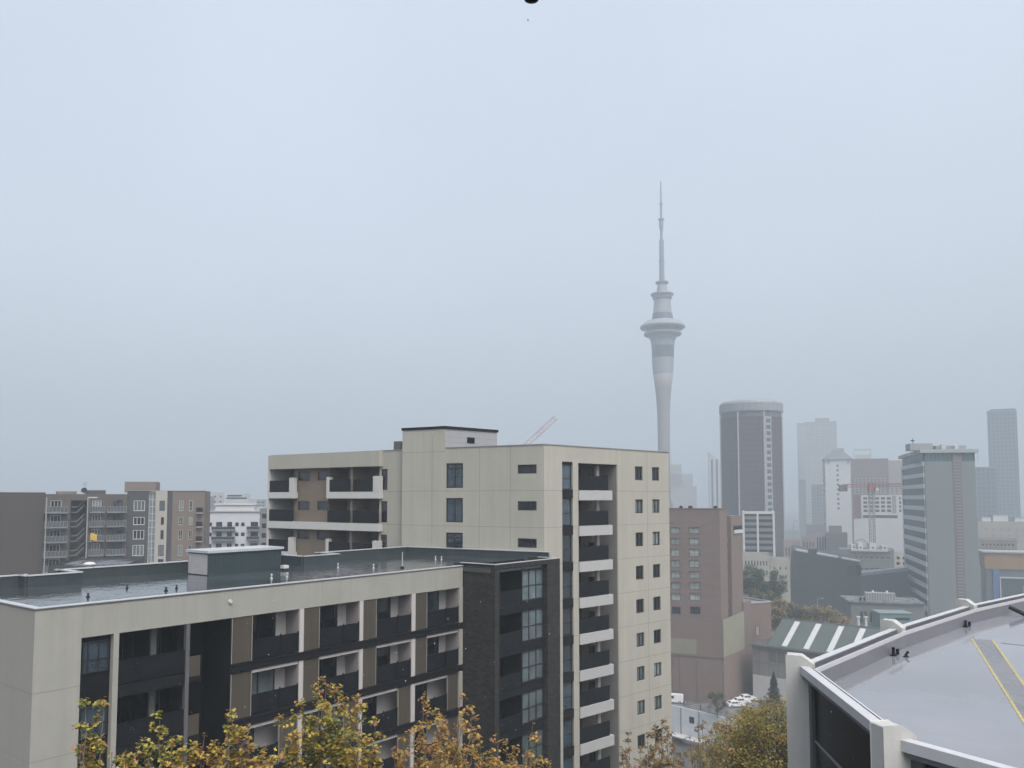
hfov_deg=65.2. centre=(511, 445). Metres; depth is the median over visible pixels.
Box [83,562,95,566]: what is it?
roof ventilator
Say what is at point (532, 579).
window
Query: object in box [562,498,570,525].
window
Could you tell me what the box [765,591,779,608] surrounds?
green tree
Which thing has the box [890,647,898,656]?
roof anchor
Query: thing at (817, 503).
distant tower
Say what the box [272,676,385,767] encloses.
autumn tree
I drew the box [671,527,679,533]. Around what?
window
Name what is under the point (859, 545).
site cabin
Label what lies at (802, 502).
distant tower
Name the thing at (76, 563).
roof
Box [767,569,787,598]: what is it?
green tree
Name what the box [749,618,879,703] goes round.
warehouse
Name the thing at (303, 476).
window
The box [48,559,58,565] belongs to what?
balcony door
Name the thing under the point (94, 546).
balcony door
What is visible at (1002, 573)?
ochre building
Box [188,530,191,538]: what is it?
window
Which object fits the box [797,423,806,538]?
distant tower
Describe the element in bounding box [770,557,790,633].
civic wing
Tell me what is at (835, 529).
dark storey
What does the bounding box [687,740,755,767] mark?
autumn tree
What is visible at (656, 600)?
window
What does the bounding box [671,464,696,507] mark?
distant tower
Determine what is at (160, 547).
window
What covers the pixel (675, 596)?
window
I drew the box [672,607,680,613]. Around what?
window
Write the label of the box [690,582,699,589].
window
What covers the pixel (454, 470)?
window
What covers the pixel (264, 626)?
balcony door
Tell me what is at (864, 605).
building
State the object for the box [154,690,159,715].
window
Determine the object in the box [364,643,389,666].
balcony door
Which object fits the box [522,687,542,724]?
window
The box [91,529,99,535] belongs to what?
balcony door
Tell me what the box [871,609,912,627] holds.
teal pavilion
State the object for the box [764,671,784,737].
conifer
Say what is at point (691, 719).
window
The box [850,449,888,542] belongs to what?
city block
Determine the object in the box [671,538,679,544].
window
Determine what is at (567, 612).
window
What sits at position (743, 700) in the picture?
parked car
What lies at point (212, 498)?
flats
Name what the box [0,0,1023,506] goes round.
sky
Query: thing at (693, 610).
window
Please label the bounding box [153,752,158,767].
window
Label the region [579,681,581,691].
balcony door
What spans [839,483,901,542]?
tower crane
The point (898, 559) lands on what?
stone building
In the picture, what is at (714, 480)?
slim tower
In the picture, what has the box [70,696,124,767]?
autumn tree
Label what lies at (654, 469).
window
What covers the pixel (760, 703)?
shrub
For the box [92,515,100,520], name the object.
balcony door
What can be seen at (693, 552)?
window
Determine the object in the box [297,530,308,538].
window
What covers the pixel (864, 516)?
window
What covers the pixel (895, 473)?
city block
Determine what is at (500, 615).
balcony door
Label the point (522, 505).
window
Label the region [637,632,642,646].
window
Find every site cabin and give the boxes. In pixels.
[848,544,856,548]
[855,542,862,548]
[867,543,875,548]
[879,545,887,549]
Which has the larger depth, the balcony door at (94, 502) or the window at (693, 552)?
the window at (693, 552)
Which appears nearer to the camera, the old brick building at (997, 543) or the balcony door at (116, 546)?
the balcony door at (116, 546)
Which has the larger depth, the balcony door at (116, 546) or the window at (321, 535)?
the balcony door at (116, 546)
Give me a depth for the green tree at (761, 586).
284.13 m
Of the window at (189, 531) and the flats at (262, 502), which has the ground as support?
the flats at (262, 502)
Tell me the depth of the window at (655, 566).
72.33 m
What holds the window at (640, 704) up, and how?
in the apartment tower at (595, 520)
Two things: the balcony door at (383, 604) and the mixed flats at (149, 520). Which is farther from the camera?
the mixed flats at (149, 520)
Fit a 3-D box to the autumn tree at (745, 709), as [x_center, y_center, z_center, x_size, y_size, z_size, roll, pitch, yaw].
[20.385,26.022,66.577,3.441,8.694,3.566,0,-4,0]
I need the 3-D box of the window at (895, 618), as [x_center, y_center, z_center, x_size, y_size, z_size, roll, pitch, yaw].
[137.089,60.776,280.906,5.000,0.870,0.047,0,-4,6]
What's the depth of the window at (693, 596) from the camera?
212.77 m
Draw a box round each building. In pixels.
[226,494,266,509]
[672,693,786,751]
[743,552,769,595]
[786,586,1023,767]
[840,590,924,626]
[853,495,903,551]
[894,551,903,566]
[978,549,1023,601]
[979,538,1016,598]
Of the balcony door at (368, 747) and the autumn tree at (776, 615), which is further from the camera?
the autumn tree at (776, 615)
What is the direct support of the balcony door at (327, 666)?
in the apartment block at (66, 644)
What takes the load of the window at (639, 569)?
in the apartment tower at (595, 520)
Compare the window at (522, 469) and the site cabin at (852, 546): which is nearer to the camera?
the window at (522, 469)
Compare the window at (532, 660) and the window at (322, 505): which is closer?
the window at (532, 660)
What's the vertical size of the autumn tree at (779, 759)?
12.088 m
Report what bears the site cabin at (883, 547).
on the construction block at (874, 560)
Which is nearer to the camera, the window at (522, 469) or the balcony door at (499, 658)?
the balcony door at (499, 658)
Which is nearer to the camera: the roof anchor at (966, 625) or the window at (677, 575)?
the roof anchor at (966, 625)
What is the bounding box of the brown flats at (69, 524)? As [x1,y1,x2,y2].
[0,490,127,575]
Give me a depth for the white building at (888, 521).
496.82 m
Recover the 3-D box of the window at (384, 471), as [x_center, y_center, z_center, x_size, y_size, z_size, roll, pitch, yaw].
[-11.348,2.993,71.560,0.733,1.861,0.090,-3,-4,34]
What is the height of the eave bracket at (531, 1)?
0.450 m
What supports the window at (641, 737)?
in the apartment tower at (595, 520)
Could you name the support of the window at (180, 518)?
in the mixed flats at (149, 520)
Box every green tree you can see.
[743,564,764,595]
[744,587,764,599]
[747,568,770,594]
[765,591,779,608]
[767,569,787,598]
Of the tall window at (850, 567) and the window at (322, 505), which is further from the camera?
the tall window at (850, 567)
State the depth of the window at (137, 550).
157.71 m
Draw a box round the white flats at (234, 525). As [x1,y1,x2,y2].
[209,504,259,547]
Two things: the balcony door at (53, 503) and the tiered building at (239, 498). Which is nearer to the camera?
the balcony door at (53, 503)
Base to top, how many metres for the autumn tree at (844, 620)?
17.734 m
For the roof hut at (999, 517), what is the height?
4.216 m
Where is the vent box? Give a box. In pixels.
[281,565,288,570]
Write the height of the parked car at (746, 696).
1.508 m
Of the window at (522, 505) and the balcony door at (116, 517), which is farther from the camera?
the balcony door at (116, 517)
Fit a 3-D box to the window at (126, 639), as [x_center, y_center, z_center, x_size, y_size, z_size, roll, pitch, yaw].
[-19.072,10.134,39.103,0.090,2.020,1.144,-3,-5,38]
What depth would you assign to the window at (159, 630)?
40.60 m
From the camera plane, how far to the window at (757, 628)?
231.15 m
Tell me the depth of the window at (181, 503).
160.39 m
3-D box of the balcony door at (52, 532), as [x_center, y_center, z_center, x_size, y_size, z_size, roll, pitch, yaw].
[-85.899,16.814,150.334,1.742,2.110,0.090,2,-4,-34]
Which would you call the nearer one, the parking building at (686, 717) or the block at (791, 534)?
the parking building at (686, 717)
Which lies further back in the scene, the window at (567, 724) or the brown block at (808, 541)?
the brown block at (808, 541)
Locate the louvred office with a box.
[742,511,775,556]
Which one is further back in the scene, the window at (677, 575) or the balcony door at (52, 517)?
the window at (677, 575)
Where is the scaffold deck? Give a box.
[851,549,887,551]
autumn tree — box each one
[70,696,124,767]
[118,710,210,767]
[204,708,284,767]
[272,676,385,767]
[391,691,483,767]
[472,722,551,767]
[619,718,688,767]
[687,710,775,767]
[687,712,735,767]
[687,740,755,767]
[709,693,787,767]
[732,705,772,751]
[771,597,795,628]
[771,602,786,634]
[783,602,809,619]
[797,605,818,620]
[801,605,842,621]
[827,614,850,623]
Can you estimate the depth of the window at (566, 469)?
65.01 m
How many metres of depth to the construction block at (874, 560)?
411.07 m
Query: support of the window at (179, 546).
in the mixed flats at (149, 520)
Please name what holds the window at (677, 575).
in the hotel
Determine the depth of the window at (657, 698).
71.64 m
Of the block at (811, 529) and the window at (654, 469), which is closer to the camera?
the window at (654, 469)
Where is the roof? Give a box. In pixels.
[48,557,143,572]
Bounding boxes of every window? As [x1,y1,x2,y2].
[79,704,106,739]
[81,639,108,674]
[117,695,132,723]
[119,631,133,659]
[132,545,143,555]
[133,517,144,524]
[133,530,143,538]
[134,501,144,510]
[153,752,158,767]
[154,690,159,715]
[156,627,161,653]
[158,545,163,555]
[159,501,164,510]
[178,530,182,538]
[178,545,182,555]
[179,501,183,510]
[179,517,182,524]
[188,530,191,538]
[189,501,192,510]
[189,517,192,524]
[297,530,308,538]
[298,472,309,480]
[298,501,309,509]
[317,531,327,539]
[318,471,328,479]
[318,501,328,509]
[381,501,386,522]
[381,535,386,547]
[382,469,387,489]
[446,498,462,521]
[446,532,462,547]
[447,463,462,487]
[518,465,536,473]
[518,501,536,509]
[518,538,536,547]
[522,568,542,600]
[522,607,542,641]
[522,647,542,683]
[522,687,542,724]
[522,727,543,765]
[562,465,570,488]
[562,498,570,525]
[562,534,571,561]
[563,571,571,598]
[563,607,571,635]
[563,644,571,672]
[563,681,571,709]
[563,718,572,747]
[563,755,572,767]
[635,467,641,479]
[635,500,641,512]
[636,532,641,545]
[636,565,642,579]
[636,599,642,612]
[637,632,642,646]
[637,666,643,680]
[637,700,643,714]
[638,734,643,747]
[652,467,657,480]
[652,499,658,512]
[653,532,658,544]
[653,564,658,577]
[653,596,659,609]
[654,629,659,642]
[654,662,660,676]
[654,695,660,709]
[655,728,660,741]
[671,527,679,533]
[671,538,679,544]
[671,549,679,555]
[671,560,679,567]
[671,571,679,577]
[671,582,679,589]
[672,593,679,599]
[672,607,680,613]
[689,527,698,533]
[689,538,698,544]
[689,549,699,555]
[689,560,699,567]
[689,716,693,723]
[690,571,699,577]
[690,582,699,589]
[690,593,699,599]
[690,607,699,613]
[755,626,759,635]
[848,565,860,575]
[863,515,896,517]
[895,618,909,619]
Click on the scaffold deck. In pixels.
(872, 550)
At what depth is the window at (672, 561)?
215.19 m
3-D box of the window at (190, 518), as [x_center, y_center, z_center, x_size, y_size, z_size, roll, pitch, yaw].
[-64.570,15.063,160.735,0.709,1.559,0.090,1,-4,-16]
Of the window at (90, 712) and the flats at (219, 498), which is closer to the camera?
the window at (90, 712)
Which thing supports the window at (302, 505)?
in the apartment tower at (595, 520)
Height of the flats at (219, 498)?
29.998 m
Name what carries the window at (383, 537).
in the apartment tower at (595, 520)
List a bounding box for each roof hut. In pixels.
[977,517,990,521]
[987,515,1007,520]
[1008,517,1023,521]
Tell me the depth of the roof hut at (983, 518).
484.18 m
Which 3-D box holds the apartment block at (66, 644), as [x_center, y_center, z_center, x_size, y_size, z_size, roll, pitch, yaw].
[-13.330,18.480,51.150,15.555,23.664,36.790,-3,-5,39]
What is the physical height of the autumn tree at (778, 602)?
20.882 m
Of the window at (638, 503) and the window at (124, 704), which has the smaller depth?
the window at (124, 704)
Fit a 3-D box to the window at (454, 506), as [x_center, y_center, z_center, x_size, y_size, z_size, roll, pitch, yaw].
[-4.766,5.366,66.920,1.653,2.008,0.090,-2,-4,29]
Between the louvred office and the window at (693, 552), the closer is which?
the window at (693, 552)
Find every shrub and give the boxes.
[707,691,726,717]
[756,696,768,709]
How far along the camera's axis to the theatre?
362.94 m
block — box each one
[0,545,560,767]
[785,530,798,538]
[801,536,815,547]
[806,524,825,535]
[815,532,826,549]
[821,448,852,546]
[826,532,847,551]
[839,547,893,570]
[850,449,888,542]
[888,460,901,494]
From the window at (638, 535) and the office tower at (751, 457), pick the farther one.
the office tower at (751, 457)
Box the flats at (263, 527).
[259,508,266,544]
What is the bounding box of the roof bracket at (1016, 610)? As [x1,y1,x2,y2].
[1008,606,1023,615]
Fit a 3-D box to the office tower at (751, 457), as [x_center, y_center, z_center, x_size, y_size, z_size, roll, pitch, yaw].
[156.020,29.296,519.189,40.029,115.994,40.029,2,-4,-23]
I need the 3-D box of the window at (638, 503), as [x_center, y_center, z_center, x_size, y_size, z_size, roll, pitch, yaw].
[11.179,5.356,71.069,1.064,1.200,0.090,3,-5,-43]
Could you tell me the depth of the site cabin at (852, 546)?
419.89 m
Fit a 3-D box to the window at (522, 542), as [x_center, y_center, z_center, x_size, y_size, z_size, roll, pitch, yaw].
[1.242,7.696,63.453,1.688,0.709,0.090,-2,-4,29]
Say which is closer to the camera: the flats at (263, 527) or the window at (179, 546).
the window at (179, 546)
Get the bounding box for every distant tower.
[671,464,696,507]
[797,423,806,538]
[798,479,806,542]
[804,418,836,523]
[811,484,823,524]
[975,467,997,559]
[987,408,1020,519]
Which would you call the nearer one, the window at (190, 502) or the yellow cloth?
the yellow cloth
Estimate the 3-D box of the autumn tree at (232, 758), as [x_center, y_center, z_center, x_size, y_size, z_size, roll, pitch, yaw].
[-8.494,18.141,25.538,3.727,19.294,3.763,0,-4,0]
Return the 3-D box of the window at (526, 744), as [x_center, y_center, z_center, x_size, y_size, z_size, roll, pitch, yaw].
[1.476,21.697,57.757,0.090,2.200,2.622,-3,-5,38]
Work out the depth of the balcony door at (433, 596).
55.48 m
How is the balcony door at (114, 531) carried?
in the brown flats at (69, 524)
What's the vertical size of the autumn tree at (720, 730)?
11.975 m
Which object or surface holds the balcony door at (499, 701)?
in the apartment block at (66, 644)
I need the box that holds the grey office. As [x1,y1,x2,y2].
[898,438,979,617]
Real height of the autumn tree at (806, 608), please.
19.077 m
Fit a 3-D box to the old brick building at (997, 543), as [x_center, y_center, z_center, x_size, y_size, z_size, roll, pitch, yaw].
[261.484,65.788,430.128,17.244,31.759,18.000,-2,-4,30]
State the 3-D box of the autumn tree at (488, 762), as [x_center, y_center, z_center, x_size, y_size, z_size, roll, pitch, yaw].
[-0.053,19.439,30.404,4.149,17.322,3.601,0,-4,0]
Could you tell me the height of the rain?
3.655 m
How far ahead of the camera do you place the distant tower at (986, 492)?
693.21 m
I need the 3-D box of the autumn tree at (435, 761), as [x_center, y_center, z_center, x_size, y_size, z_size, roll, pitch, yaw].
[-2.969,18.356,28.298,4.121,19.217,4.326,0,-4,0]
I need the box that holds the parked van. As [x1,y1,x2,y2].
[671,693,682,703]
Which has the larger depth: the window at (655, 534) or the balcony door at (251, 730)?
the window at (655, 534)
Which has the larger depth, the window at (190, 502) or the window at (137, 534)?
the window at (190, 502)
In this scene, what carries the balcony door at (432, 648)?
in the apartment block at (66, 644)
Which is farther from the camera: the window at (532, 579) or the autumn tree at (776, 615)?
the autumn tree at (776, 615)
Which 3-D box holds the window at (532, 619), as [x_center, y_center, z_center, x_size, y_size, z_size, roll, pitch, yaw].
[1.476,13.015,58.314,0.090,2.200,2.622,-3,-5,38]
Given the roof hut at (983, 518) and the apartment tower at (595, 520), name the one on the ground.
the apartment tower at (595, 520)
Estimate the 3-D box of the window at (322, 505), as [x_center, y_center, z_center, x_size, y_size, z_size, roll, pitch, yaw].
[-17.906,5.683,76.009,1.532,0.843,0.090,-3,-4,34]
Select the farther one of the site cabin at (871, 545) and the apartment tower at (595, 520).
the site cabin at (871, 545)
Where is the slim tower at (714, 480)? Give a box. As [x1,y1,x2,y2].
[708,452,720,507]
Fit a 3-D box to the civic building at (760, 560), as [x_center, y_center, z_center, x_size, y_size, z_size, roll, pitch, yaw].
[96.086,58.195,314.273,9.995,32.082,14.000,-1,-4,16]
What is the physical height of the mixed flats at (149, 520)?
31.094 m
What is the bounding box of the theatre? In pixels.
[790,545,908,617]
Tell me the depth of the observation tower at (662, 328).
788.80 m
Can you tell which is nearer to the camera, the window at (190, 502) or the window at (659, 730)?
the window at (659, 730)
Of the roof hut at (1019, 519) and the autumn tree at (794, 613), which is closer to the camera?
the autumn tree at (794, 613)
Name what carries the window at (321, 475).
in the apartment tower at (595, 520)
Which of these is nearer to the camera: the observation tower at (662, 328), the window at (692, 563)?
the window at (692, 563)
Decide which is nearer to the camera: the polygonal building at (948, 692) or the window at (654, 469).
the polygonal building at (948, 692)
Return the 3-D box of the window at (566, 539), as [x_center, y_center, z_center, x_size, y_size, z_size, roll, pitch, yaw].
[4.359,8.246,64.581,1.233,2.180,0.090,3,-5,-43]
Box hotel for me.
[669,506,752,703]
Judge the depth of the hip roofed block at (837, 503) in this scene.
676.58 m
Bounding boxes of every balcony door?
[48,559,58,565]
[49,544,59,551]
[50,515,60,520]
[50,530,59,535]
[51,501,60,506]
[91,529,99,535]
[91,543,99,549]
[92,500,100,505]
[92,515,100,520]
[112,529,120,534]
[112,543,120,549]
[113,500,121,505]
[113,514,121,520]
[229,728,253,753]
[241,665,274,694]
[243,612,275,639]
[302,710,320,734]
[308,653,336,678]
[311,604,337,628]
[362,693,376,717]
[362,744,375,756]
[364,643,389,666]
[371,597,390,618]
[414,727,426,748]
[415,683,426,702]
[416,590,438,610]
[416,633,438,654]
[499,615,500,634]
[499,658,500,676]
[499,701,500,719]
[578,500,580,511]
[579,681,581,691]
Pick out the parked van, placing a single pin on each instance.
(676, 697)
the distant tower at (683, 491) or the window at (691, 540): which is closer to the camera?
the window at (691, 540)
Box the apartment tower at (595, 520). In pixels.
[266,426,671,767]
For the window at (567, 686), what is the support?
in the apartment tower at (595, 520)
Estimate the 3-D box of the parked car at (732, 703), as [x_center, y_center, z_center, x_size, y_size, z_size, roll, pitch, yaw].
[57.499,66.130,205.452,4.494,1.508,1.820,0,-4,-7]
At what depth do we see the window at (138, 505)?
158.29 m
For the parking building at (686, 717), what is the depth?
201.55 m
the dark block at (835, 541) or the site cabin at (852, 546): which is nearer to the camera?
the site cabin at (852, 546)
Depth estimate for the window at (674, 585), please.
214.93 m
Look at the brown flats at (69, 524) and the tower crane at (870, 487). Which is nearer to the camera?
the brown flats at (69, 524)
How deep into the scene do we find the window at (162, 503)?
159.14 m
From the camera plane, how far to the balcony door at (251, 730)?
43.52 m
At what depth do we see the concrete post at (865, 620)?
276.73 m
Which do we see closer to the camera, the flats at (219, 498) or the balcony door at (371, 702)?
the balcony door at (371, 702)
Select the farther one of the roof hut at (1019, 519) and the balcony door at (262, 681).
the roof hut at (1019, 519)
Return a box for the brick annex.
[743,596,771,665]
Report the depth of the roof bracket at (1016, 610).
43.13 m
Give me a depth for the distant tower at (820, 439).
976.64 m
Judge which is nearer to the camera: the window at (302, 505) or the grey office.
the window at (302, 505)
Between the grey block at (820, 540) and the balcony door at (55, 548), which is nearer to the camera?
the balcony door at (55, 548)
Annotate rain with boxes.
[100,19,885,764]
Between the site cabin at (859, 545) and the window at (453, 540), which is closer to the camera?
the window at (453, 540)
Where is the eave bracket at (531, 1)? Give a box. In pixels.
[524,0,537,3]
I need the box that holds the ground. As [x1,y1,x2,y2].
[48,502,1023,767]
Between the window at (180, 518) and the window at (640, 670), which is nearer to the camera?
the window at (640, 670)
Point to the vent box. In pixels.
(284, 567)
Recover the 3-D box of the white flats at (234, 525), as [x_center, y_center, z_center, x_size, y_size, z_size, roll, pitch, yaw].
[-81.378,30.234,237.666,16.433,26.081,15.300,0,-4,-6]
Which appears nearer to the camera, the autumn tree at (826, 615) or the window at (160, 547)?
the window at (160, 547)
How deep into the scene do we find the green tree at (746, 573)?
287.78 m
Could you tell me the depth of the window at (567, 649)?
64.09 m
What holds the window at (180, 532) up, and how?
in the mixed flats at (149, 520)
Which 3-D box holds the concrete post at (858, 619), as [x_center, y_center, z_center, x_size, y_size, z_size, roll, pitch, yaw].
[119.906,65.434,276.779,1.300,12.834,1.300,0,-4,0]
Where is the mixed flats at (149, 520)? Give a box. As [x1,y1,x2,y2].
[125,482,210,562]
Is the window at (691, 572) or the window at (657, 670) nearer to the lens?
the window at (657, 670)
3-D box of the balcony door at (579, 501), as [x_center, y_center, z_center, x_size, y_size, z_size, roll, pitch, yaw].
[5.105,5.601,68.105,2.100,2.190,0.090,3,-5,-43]
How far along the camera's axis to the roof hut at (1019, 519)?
484.24 m
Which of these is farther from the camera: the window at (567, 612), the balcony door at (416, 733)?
the window at (567, 612)
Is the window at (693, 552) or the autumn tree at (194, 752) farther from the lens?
the window at (693, 552)
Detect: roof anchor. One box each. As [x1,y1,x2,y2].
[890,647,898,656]
[963,620,970,627]
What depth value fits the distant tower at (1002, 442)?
813.13 m
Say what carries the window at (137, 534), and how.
in the mixed flats at (149, 520)
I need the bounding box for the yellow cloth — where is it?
[90,533,96,540]
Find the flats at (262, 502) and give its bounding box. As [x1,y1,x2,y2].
[251,499,265,506]
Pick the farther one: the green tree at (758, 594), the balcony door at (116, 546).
the green tree at (758, 594)
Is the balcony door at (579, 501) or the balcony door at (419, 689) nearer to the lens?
the balcony door at (419, 689)
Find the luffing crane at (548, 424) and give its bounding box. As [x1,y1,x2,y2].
[512,416,555,443]
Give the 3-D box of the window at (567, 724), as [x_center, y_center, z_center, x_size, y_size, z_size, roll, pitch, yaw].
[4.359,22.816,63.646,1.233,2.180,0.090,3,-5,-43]
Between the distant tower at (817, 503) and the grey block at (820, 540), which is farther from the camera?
the distant tower at (817, 503)
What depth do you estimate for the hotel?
212.72 m
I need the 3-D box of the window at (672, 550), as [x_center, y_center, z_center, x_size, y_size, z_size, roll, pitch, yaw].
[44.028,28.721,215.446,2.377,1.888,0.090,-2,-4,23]
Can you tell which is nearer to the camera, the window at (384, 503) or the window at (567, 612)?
the window at (567, 612)
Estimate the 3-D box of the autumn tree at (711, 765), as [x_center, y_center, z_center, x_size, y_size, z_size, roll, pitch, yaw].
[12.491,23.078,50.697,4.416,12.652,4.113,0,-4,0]
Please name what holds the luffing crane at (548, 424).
on the ground
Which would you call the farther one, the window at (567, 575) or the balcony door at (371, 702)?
the window at (567, 575)
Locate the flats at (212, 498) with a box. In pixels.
[210,496,214,510]
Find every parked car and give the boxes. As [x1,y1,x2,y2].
[726,700,745,707]
[732,697,750,703]
[739,694,757,700]
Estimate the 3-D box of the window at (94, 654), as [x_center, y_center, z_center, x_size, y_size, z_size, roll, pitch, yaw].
[-19.035,9.619,36.543,0.090,1.420,1.193,-3,-5,38]
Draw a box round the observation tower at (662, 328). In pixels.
[640,181,684,507]
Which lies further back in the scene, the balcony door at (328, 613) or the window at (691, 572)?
the window at (691, 572)
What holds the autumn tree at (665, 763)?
on the ground
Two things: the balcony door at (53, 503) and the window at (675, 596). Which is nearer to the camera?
the balcony door at (53, 503)
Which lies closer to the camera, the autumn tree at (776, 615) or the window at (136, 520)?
the window at (136, 520)
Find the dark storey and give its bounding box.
[829,526,841,532]
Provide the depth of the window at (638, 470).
71.35 m
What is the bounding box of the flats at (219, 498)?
[212,492,223,510]
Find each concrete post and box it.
[855,616,860,625]
[863,616,867,625]
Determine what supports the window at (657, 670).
in the apartment tower at (595, 520)
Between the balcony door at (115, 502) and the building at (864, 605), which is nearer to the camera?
the balcony door at (115, 502)
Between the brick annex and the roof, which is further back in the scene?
the brick annex
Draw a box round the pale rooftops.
[978,520,1023,549]
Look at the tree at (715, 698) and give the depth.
195.34 m
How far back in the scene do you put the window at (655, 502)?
72.81 m
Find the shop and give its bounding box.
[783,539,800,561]
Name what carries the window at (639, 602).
in the apartment tower at (595, 520)
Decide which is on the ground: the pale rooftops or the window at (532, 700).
the pale rooftops
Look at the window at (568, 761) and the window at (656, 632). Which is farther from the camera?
the window at (656, 632)
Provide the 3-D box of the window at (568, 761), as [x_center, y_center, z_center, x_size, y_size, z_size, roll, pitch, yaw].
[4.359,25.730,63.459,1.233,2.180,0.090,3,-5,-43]
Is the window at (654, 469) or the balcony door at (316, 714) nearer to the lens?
the balcony door at (316, 714)
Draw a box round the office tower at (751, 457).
[719,399,784,556]
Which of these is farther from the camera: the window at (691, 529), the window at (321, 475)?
the window at (691, 529)

